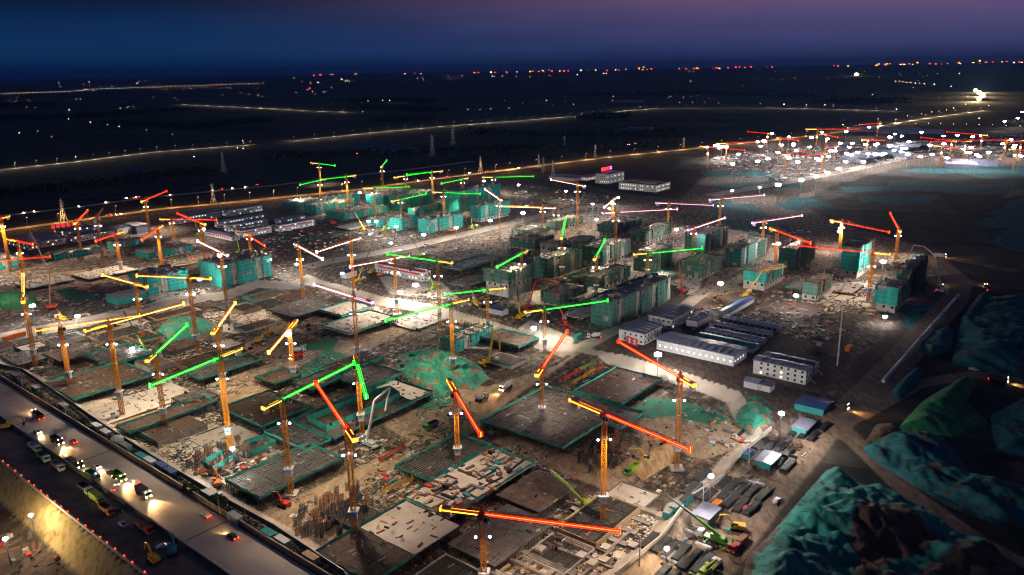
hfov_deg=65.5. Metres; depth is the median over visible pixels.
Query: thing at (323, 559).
hoarding
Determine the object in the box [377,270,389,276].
excavator
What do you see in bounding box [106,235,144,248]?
netted building
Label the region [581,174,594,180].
office
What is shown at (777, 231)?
tower crane
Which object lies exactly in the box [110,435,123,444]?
water tank
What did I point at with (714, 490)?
pipe rack
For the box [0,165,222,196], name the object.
woods
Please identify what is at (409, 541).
garage deck
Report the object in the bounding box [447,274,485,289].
garage deck
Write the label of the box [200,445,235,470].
netted enclosure
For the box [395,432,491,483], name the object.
garage deck
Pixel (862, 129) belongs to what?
shed
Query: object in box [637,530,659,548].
pipe rack
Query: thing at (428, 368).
earth mound
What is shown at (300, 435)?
garage deck
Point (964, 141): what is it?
tower crane
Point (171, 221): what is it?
tower crane
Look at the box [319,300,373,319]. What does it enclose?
garage deck
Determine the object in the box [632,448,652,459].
excavator
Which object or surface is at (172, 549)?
excavator
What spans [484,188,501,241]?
tower crane
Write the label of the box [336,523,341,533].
column cage
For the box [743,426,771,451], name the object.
yard wall
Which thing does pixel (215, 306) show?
foundation bay
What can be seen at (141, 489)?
box truck
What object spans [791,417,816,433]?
shed
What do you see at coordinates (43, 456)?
dump truck
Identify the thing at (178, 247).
netted building
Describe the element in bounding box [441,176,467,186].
tower crane
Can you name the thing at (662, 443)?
excavator
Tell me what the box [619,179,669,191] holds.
factory
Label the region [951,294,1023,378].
earth mound
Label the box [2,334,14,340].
container cabin
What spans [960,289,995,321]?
earth mound
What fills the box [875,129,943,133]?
shed
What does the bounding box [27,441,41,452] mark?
dump truck
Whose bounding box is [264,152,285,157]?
shed
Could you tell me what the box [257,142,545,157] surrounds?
woods
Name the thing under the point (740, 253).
netted building
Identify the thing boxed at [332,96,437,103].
woods
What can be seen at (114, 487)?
car
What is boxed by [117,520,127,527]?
car
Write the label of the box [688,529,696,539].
pipe bundle
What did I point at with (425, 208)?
netted building
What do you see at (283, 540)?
container cabin
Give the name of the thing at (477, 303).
crawler crane
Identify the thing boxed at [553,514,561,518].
panel stack
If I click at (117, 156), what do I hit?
road
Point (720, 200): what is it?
tower crane
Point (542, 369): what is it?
tower crane
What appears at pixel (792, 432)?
pipe rack
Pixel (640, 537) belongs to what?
pole mast
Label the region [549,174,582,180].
factory
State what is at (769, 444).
pipe rack
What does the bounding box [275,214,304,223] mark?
site cabin
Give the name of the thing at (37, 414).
dump truck
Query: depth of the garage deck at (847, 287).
541.42 m
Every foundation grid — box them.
[490,520,615,574]
[553,495,663,568]
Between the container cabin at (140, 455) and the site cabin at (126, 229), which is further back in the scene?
the site cabin at (126, 229)
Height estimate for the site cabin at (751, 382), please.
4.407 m
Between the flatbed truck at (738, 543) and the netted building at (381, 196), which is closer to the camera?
the flatbed truck at (738, 543)
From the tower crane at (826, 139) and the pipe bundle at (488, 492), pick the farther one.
the tower crane at (826, 139)
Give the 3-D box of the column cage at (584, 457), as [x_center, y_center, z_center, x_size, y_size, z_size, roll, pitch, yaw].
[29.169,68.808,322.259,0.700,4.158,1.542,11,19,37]
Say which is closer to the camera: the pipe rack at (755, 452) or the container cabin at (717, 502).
the container cabin at (717, 502)
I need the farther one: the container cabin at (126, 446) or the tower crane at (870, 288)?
the tower crane at (870, 288)
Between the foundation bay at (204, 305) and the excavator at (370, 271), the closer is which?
the foundation bay at (204, 305)
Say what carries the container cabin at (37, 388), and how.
on the ground
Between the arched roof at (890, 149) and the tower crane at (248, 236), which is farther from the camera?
the arched roof at (890, 149)
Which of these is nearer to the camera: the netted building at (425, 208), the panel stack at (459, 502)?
the panel stack at (459, 502)
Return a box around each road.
[0,110,986,231]
[0,419,223,574]
[1,144,256,169]
[1,161,473,215]
[197,105,353,112]
[294,108,878,140]
[300,203,616,268]
[572,274,742,349]
[704,153,925,196]
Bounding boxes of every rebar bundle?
[0,543,29,553]
[31,538,35,550]
[428,494,450,501]
[460,496,481,504]
[477,470,496,479]
[483,476,503,486]
[512,458,526,468]
[755,474,781,481]
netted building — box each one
[0,252,20,269]
[48,244,100,260]
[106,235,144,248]
[127,263,189,295]
[134,240,192,259]
[197,249,272,287]
[282,195,324,210]
[304,195,358,215]
[322,191,360,199]
[326,201,387,220]
[364,213,394,226]
[365,186,418,205]
[387,188,435,211]
[387,212,419,229]
[407,202,441,214]
[417,211,463,232]
[437,319,495,353]
[444,181,500,212]
[470,198,510,221]
[483,259,534,297]
[509,231,554,250]
[512,222,549,234]
[532,245,581,279]
[539,237,559,252]
[540,279,587,306]
[546,213,582,229]
[558,232,595,248]
[582,235,630,267]
[584,262,630,287]
[588,271,673,326]
[597,215,642,237]
[630,220,671,245]
[633,240,672,272]
[679,251,722,278]
[684,223,728,251]
[722,234,769,266]
[740,259,786,290]
[778,237,816,269]
[799,269,835,300]
[837,237,874,278]
[873,274,910,312]
[893,252,931,296]
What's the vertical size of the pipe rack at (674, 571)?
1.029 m
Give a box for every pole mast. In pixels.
[636,536,643,565]
[836,307,844,365]
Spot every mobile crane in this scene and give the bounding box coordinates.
[53,308,70,322]
[123,311,155,357]
[193,221,204,235]
[351,250,370,282]
[355,213,367,229]
[379,213,393,231]
[407,232,427,257]
[424,263,441,290]
[467,212,477,228]
[511,285,527,319]
[551,290,571,325]
[661,491,733,551]
[688,556,723,574]
[789,319,824,353]
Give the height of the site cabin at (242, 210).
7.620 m
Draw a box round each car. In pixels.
[33,429,41,433]
[69,439,77,443]
[91,463,100,468]
[111,484,118,490]
[114,506,122,513]
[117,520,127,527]
[130,478,140,484]
[155,542,169,549]
[200,511,211,517]
[227,532,238,539]
[772,497,780,504]
[968,367,978,370]
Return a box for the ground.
[0,62,1023,574]
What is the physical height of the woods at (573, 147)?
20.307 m
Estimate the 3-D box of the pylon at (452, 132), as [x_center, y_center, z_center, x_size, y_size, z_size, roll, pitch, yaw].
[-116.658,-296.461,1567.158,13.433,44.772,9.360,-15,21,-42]
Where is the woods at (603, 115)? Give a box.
[576,111,631,119]
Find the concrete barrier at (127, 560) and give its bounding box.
[0,459,147,574]
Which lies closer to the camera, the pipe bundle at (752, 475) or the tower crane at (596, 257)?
the pipe bundle at (752, 475)
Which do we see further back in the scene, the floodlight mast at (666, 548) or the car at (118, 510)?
the car at (118, 510)
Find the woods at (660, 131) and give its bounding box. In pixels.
[464,127,702,137]
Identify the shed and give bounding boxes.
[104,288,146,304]
[124,222,149,233]
[125,168,147,173]
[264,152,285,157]
[340,268,356,278]
[343,144,372,148]
[360,142,393,146]
[370,149,396,153]
[381,144,411,148]
[386,102,412,103]
[398,147,420,152]
[488,305,508,315]
[611,100,643,101]
[614,128,639,131]
[627,127,652,130]
[691,501,721,527]
[717,296,754,316]
[754,450,781,470]
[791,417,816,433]
[794,394,832,415]
[828,145,848,149]
[847,127,920,131]
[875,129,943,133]
[883,151,910,156]
[944,161,977,168]
[949,159,998,166]
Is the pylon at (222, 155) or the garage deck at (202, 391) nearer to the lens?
the garage deck at (202, 391)
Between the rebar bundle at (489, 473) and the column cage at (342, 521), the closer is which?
the column cage at (342, 521)
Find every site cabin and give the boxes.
[0,247,9,253]
[9,233,65,249]
[54,223,102,235]
[64,228,113,241]
[108,224,131,234]
[171,210,220,223]
[180,207,218,215]
[204,229,239,240]
[214,213,263,227]
[222,204,262,216]
[223,217,267,231]
[235,224,271,237]
[272,217,314,231]
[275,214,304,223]
[374,261,430,281]
[619,320,662,344]
[648,303,694,329]
[705,327,766,345]
[709,320,773,338]
[722,315,781,332]
[743,376,762,389]
[753,354,815,384]
[758,379,775,392]
[762,351,822,375]
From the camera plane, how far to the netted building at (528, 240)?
686.77 m
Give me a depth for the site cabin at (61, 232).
785.61 m
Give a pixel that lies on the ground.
(968, 222)
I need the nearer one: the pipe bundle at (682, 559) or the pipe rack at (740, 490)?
the pipe bundle at (682, 559)
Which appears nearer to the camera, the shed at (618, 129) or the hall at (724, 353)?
the hall at (724, 353)
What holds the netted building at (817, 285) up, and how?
on the ground
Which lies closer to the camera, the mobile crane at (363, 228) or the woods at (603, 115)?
the mobile crane at (363, 228)
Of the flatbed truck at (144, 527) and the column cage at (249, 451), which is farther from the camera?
the column cage at (249, 451)
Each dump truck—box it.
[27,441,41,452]
[31,409,43,420]
[36,450,50,462]
[49,434,63,445]
[50,459,65,472]
[77,481,92,495]
[85,468,100,480]
[98,501,115,516]
[110,469,126,482]
[289,352,303,359]
[422,419,438,430]
[624,461,639,475]
[831,400,848,410]
[984,284,990,290]
[988,374,1008,383]
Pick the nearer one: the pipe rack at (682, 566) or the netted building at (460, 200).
the pipe rack at (682, 566)
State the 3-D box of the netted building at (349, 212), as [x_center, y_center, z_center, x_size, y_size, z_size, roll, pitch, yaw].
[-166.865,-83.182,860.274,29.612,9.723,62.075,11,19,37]
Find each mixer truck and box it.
[293,346,305,353]
[447,408,463,419]
[474,392,488,402]
[499,381,512,391]
[586,332,601,338]
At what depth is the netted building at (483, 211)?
816.92 m
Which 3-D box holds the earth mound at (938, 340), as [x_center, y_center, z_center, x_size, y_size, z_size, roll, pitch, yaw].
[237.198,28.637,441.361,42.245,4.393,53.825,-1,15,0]
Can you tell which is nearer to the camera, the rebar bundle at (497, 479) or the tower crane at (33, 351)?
the rebar bundle at (497, 479)
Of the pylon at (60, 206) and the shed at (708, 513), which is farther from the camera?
the pylon at (60, 206)
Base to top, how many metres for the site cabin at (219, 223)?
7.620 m
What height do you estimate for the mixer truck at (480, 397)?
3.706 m
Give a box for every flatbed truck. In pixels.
[65,456,83,467]
[131,518,154,535]
[727,533,749,553]
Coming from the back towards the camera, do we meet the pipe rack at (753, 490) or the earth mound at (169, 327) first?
the earth mound at (169, 327)
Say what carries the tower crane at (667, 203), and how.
on the ground
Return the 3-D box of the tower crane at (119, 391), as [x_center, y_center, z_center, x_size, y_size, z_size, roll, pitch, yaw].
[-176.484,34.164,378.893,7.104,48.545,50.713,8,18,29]
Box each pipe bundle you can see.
[9,564,23,574]
[27,530,32,539]
[221,469,236,475]
[432,485,442,492]
[433,474,445,480]
[441,492,455,499]
[459,484,470,492]
[471,483,484,489]
[476,448,488,455]
[484,486,493,495]
[660,554,672,564]
[660,554,677,563]
[674,555,686,566]
[677,536,688,546]
[684,528,698,537]
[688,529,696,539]
[694,541,713,550]
[699,548,710,557]
[700,539,718,548]
[722,428,735,433]
[744,473,755,480]
[784,436,792,443]
[794,444,802,450]
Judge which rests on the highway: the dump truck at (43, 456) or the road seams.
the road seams
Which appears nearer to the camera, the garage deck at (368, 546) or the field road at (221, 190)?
the garage deck at (368, 546)
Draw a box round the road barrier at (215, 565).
[0,415,232,574]
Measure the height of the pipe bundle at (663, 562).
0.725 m
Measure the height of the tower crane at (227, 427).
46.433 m
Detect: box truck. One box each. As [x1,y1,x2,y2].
[88,488,104,504]
[134,483,151,499]
[934,253,945,257]
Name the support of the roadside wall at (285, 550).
on the ground
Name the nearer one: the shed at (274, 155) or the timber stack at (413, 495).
the timber stack at (413, 495)
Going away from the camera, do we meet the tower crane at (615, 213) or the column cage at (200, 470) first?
the column cage at (200, 470)
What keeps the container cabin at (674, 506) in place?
on the ground
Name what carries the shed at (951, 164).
on the ground
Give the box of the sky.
[0,0,1023,78]
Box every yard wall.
[614,534,662,574]
[662,503,683,536]
[692,476,721,493]
[721,449,742,477]
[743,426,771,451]
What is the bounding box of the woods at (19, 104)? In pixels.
[0,101,58,107]
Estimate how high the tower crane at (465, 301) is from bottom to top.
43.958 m
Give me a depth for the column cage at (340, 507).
288.40 m
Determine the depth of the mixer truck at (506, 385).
395.63 m
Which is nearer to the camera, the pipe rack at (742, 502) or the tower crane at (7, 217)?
the pipe rack at (742, 502)
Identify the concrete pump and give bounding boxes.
[225,224,244,253]
[318,190,336,217]
[357,387,390,451]
[478,329,500,366]
[520,278,559,309]
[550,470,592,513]
[740,266,786,295]
[908,244,947,292]
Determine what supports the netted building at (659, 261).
on the ground
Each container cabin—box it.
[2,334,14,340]
[11,372,20,380]
[13,331,25,337]
[31,384,41,392]
[57,402,68,410]
[90,421,102,431]
[99,428,111,438]
[119,441,132,451]
[134,451,147,459]
[143,456,155,466]
[154,460,167,472]
[163,466,177,476]
[201,488,215,499]
[227,510,242,524]
[260,527,276,538]
[274,534,290,548]
[301,550,319,564]
[573,333,582,340]
[662,506,673,519]
[669,498,682,513]
[679,492,693,507]
[712,498,722,506]
[742,448,753,460]
[845,344,852,351]
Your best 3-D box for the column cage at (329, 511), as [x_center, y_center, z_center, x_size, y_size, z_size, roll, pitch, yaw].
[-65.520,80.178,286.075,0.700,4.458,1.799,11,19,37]
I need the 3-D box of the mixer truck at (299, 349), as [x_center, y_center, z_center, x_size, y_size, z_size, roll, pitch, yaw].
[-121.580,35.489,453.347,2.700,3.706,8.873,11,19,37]
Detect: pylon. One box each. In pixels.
[58,198,67,221]
[210,184,216,203]
[221,152,226,172]
[429,134,434,156]
[450,125,455,146]
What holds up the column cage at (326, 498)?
on the ground
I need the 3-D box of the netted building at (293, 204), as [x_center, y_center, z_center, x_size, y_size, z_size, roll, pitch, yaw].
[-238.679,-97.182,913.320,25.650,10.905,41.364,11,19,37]
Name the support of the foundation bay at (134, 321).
on the ground
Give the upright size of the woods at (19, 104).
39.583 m
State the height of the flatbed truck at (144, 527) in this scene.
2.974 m
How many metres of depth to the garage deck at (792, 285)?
546.38 m
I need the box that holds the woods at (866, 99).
[811,95,911,102]
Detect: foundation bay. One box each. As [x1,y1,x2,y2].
[0,340,17,351]
[13,341,48,351]
[45,332,84,347]
[76,321,123,338]
[87,325,145,343]
[97,338,133,348]
[118,317,151,326]
[125,330,160,343]
[134,356,173,372]
[138,415,207,447]
[148,306,198,320]
[159,338,199,354]
[174,350,228,370]
[194,300,218,308]
[208,338,244,350]
[211,298,252,311]
[229,301,261,314]
[233,319,277,332]
[242,288,290,301]
[250,297,285,308]
[276,289,316,301]
[318,361,351,372]
[320,498,380,529]
[339,351,383,364]
[414,553,477,574]
[428,325,457,335]
[484,352,527,368]
[522,531,594,574]
[555,495,640,546]
[608,481,659,506]
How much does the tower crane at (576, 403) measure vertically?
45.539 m
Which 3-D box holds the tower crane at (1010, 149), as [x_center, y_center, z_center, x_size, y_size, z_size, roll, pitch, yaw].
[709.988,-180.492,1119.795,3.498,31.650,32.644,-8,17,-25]
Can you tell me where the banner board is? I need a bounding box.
[626,336,637,347]
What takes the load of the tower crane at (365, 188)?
on the ground
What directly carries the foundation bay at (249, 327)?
on the ground
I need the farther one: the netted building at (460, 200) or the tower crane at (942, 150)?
the tower crane at (942, 150)
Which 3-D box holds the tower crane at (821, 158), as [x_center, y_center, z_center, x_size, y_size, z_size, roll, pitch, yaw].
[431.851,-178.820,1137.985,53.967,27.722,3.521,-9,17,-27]
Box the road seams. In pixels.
[16,414,226,540]
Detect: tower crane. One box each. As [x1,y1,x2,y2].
[0,215,12,271]
[0,255,50,271]
[6,237,33,281]
[21,273,43,370]
[35,313,139,384]
[73,210,87,249]
[84,302,184,414]
[93,208,105,267]
[95,230,125,273]
[102,273,148,337]
[136,273,211,355]
[140,190,166,232]
[141,224,163,264]
[144,323,188,424]
[148,346,241,454]
[160,216,216,240]
[177,212,205,258]
[196,239,232,320]
[211,301,236,393]
[245,232,264,251]
[259,361,355,497]
[267,319,297,383]
[293,242,323,297]
[299,178,325,197]
[310,162,334,180]
[313,283,373,362]
[314,380,359,531]
[316,236,360,301]
[321,174,355,205]
[349,254,409,315]
[352,354,367,435]
[363,185,395,215]
[380,160,386,189]
[385,297,468,369]
[387,252,452,330]
[391,193,426,213]
[394,171,429,187]
[407,169,442,190]
[432,190,478,211]
[440,504,620,574]
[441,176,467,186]
[444,285,504,322]
[446,378,482,461]
[482,175,532,182]
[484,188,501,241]
[496,248,527,292]
[499,205,555,225]
[525,299,607,352]
[535,329,568,415]
[550,179,585,230]
[551,204,565,240]
[558,219,565,279]
[569,397,691,519]
[593,238,605,292]
[602,208,677,259]
[603,197,616,217]
[617,339,698,471]
[633,247,702,274]
[655,200,712,222]
[687,217,725,254]
[700,145,744,165]
[709,194,764,224]
[716,141,767,160]
[751,214,802,237]
[769,227,811,265]
[776,136,798,156]
[782,150,803,168]
[797,244,890,302]
[801,152,827,170]
[806,128,851,147]
[824,133,837,151]
[830,219,889,248]
[859,122,881,136]
[861,138,884,152]
[889,212,901,260]
[920,137,956,157]
[930,139,971,158]
[933,144,973,166]
[949,131,987,152]
[970,138,1012,160]
[1007,140,1023,160]
[1008,148,1021,169]
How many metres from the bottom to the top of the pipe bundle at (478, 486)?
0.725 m
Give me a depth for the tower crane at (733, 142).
1286.71 m
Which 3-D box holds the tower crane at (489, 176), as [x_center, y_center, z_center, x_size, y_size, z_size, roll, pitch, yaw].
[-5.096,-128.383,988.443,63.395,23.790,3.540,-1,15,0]
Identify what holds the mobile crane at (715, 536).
on the ground
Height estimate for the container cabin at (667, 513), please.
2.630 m
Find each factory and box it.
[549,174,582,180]
[595,170,623,183]
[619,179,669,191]
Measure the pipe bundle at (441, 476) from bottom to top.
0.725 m
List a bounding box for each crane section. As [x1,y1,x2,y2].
[378,443,403,460]
[381,475,413,493]
[561,368,579,379]
[570,372,587,383]
[574,361,592,371]
[580,367,594,378]
[583,364,603,373]
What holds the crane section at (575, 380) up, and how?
on the ground
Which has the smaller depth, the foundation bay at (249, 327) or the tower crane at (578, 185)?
the foundation bay at (249, 327)
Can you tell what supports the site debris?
on the ground
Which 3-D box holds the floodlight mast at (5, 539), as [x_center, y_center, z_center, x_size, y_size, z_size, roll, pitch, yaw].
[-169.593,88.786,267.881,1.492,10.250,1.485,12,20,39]
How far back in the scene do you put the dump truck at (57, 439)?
335.42 m
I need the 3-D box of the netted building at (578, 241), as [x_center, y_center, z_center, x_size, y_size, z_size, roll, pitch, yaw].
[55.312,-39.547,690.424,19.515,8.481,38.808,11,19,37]
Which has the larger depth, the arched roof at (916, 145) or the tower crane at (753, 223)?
the arched roof at (916, 145)
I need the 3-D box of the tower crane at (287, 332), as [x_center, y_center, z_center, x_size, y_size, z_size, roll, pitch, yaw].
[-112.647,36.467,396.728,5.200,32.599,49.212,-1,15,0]
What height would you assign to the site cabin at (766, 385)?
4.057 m
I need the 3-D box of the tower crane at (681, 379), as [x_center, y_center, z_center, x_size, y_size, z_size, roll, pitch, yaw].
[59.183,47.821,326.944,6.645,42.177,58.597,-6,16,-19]
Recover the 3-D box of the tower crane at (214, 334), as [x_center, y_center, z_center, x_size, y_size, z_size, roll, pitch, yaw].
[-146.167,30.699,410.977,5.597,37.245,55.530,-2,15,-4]
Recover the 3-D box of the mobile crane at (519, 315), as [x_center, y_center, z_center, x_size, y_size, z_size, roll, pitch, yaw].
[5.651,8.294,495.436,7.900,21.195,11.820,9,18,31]
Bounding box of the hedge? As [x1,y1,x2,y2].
[0,371,338,574]
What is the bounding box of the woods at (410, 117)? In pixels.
[370,114,435,121]
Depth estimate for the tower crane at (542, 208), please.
766.74 m
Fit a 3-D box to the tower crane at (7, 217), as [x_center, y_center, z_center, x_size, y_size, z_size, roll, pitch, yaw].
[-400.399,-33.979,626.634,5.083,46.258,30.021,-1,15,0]
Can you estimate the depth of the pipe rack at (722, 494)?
285.82 m
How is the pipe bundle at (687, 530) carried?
on the ground
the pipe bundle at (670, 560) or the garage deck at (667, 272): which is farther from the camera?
the garage deck at (667, 272)
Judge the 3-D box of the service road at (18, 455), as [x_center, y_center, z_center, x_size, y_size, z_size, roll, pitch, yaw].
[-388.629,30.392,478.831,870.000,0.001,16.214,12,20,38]
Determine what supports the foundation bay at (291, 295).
on the ground
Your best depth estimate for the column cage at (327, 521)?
277.90 m
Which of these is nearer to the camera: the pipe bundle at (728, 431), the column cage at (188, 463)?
the column cage at (188, 463)
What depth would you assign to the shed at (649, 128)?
1928.86 m
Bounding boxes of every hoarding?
[0,364,22,372]
[22,368,65,400]
[65,397,92,420]
[92,416,151,456]
[151,454,216,495]
[217,494,274,530]
[274,524,343,574]
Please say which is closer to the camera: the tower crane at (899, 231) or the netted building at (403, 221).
the tower crane at (899, 231)
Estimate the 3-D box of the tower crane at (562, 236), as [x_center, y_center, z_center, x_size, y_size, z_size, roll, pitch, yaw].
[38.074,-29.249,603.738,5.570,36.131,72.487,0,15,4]
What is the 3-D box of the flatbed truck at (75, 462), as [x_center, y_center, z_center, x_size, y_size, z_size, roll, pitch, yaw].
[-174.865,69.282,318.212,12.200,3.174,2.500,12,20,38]
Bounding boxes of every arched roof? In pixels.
[839,154,876,163]
[851,152,884,160]
[859,150,893,158]
[868,148,896,153]
[878,146,911,153]
[887,144,919,151]
[896,142,928,149]
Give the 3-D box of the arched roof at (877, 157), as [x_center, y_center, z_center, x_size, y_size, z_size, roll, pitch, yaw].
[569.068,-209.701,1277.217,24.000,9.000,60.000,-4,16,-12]
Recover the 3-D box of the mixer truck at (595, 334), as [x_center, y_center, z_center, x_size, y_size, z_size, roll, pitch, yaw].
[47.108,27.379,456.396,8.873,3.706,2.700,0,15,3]
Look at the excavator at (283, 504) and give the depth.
292.47 m
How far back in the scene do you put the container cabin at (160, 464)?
311.75 m
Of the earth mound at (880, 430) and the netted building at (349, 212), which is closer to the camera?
the earth mound at (880, 430)
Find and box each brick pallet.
[6,533,13,538]
[52,555,59,561]
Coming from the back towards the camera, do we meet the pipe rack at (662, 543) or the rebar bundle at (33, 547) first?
the rebar bundle at (33, 547)
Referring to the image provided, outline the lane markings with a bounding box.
[0,382,313,574]
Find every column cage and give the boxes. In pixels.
[186,458,191,467]
[199,463,203,472]
[212,464,218,475]
[234,453,239,464]
[247,448,251,458]
[295,513,301,526]
[295,526,300,536]
[298,509,304,519]
[299,502,305,510]
[300,528,305,538]
[305,525,311,537]
[313,509,319,520]
[316,515,322,525]
[319,527,323,538]
[323,495,328,504]
[326,519,331,528]
[327,504,331,514]
[334,485,338,496]
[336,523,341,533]
[338,492,343,502]
[338,516,344,527]
[339,500,343,510]
[342,504,347,512]
[362,503,366,513]
[364,488,368,498]
[577,453,580,464]
[582,452,585,462]
[588,463,591,473]
[592,464,596,475]
[612,459,616,467]
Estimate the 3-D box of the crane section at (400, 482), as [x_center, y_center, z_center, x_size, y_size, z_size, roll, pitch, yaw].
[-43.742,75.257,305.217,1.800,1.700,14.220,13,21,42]
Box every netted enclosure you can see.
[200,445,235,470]
[243,434,275,457]
[307,385,399,431]
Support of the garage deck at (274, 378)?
on the ground
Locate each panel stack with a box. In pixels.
[25,550,31,556]
[424,483,432,487]
[455,500,463,505]
[462,491,470,497]
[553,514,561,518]
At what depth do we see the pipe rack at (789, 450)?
318.05 m
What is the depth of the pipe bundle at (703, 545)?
257.11 m
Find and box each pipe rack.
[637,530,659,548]
[649,534,672,553]
[654,563,672,574]
[660,538,681,555]
[668,567,681,574]
[671,542,692,561]
[677,552,699,571]
[680,480,699,494]
[684,547,703,566]
[688,554,709,573]
[692,468,712,482]
[693,483,707,498]
[696,551,716,567]
[698,487,718,501]
[708,562,722,574]
[711,489,729,502]
[714,474,732,489]
[722,493,739,508]
[724,477,741,490]
[731,497,749,513]
[734,480,751,495]
[740,448,757,460]
[741,500,761,516]
[742,483,760,498]
[750,450,762,461]
[751,438,767,449]
[753,487,772,502]
[760,440,776,450]
[771,442,785,452]
[772,456,786,469]
[779,458,796,472]
[781,445,795,458]
[787,429,796,436]
[796,430,811,439]
[806,429,820,441]
[812,418,820,429]
[817,421,831,431]
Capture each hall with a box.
[656,331,747,365]
[685,309,712,327]
[695,332,760,352]
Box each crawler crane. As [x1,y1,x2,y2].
[29,229,58,310]
[461,272,482,307]
[677,260,687,294]
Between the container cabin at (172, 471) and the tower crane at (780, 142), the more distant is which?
the tower crane at (780, 142)
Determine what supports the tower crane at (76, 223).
on the ground
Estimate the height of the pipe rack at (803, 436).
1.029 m
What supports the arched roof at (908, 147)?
on the ground
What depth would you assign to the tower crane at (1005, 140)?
1224.13 m
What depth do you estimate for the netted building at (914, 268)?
539.64 m
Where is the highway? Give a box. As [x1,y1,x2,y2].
[0,380,315,574]
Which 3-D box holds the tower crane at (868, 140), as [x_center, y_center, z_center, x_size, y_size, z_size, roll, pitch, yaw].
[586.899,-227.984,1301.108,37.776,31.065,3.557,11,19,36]
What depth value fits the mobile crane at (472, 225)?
779.15 m
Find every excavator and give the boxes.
[0,416,24,430]
[142,542,160,565]
[167,531,177,557]
[213,468,221,487]
[254,332,268,341]
[266,325,271,335]
[270,491,291,509]
[368,266,375,273]
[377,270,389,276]
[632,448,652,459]
[649,436,671,446]
[716,514,745,532]
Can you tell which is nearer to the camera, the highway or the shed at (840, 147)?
the highway
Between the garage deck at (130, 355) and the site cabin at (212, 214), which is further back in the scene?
the site cabin at (212, 214)
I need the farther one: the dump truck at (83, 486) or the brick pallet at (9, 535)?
the dump truck at (83, 486)
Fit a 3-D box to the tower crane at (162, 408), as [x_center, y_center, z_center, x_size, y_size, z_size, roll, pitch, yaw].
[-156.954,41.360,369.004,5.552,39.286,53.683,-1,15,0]
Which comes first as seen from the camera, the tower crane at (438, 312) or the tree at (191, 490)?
the tree at (191, 490)
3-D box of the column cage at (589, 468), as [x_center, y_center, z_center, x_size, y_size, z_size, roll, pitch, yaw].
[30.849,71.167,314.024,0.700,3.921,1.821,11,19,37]
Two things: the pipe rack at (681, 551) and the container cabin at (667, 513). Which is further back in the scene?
the container cabin at (667, 513)
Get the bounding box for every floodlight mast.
[2,537,10,564]
[28,514,35,539]
[29,304,35,325]
[230,447,234,468]
[654,352,660,376]
[664,546,669,561]
[708,474,713,502]
[778,411,783,442]
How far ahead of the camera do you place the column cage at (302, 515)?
284.44 m
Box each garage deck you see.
[0,350,47,368]
[14,274,74,291]
[43,345,90,367]
[44,360,153,403]
[72,265,136,281]
[85,342,151,365]
[87,382,188,423]
[116,395,216,437]
[171,388,219,404]
[180,263,199,275]
[186,353,262,384]
[189,423,259,452]
[220,389,310,433]
[225,441,343,506]
[255,366,300,390]
[264,420,331,450]
[265,297,335,321]
[291,386,413,444]
[292,369,344,396]
[315,527,414,574]
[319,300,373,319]
[321,310,397,338]
[332,361,402,390]
[334,221,374,230]
[360,499,458,561]
[366,378,432,410]
[388,312,445,330]
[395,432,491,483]
[404,446,534,521]
[441,253,501,272]
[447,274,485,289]
[447,504,552,571]
[480,384,644,454]
[481,328,538,352]
[496,470,576,516]
[563,306,590,320]
[567,270,593,283]
[571,285,610,302]
[573,366,661,406]
[653,270,676,276]
[785,279,803,291]
[833,281,863,295]
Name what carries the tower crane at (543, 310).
on the ground
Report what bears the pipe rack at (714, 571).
on the ground
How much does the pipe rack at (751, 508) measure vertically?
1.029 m
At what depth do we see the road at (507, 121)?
2241.85 m
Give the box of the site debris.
[0,135,1023,574]
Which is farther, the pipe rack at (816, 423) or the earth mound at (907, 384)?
the earth mound at (907, 384)
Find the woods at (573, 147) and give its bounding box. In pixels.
[434,137,686,158]
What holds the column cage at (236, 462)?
on the ground
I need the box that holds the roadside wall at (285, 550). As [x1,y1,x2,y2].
[0,375,330,574]
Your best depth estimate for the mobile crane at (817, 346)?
430.45 m
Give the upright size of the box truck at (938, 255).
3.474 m
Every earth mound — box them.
[0,291,39,310]
[158,316,215,340]
[396,348,487,401]
[633,442,676,479]
[735,394,771,434]
[743,466,1023,574]
[864,429,1023,530]
[866,423,900,441]
[890,368,923,399]
[898,376,989,437]
[920,327,953,357]
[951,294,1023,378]
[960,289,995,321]
[989,399,1023,457]
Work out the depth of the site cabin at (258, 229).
762.55 m
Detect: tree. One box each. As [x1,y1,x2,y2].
[181,483,187,492]
[188,488,194,496]
[207,495,214,502]
[214,493,228,508]
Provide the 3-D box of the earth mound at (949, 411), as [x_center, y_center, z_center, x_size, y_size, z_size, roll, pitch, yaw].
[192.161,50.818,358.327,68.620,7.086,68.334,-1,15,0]
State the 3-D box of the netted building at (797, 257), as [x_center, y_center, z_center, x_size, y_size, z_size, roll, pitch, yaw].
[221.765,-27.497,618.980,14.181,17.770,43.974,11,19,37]
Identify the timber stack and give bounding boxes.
[407,493,417,499]
[423,497,433,504]
[428,507,437,513]
[465,464,474,469]
[500,563,510,571]
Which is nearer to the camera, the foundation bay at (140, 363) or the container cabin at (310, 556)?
the container cabin at (310, 556)
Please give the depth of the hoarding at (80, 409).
368.64 m
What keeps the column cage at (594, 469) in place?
on the ground
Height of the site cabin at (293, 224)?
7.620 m
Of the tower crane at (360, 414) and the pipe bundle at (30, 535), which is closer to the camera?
the pipe bundle at (30, 535)
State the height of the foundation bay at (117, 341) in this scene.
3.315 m
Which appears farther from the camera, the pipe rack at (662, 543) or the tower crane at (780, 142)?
the tower crane at (780, 142)
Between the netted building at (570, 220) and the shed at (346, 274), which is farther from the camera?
the netted building at (570, 220)
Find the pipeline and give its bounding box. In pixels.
[881,294,959,382]

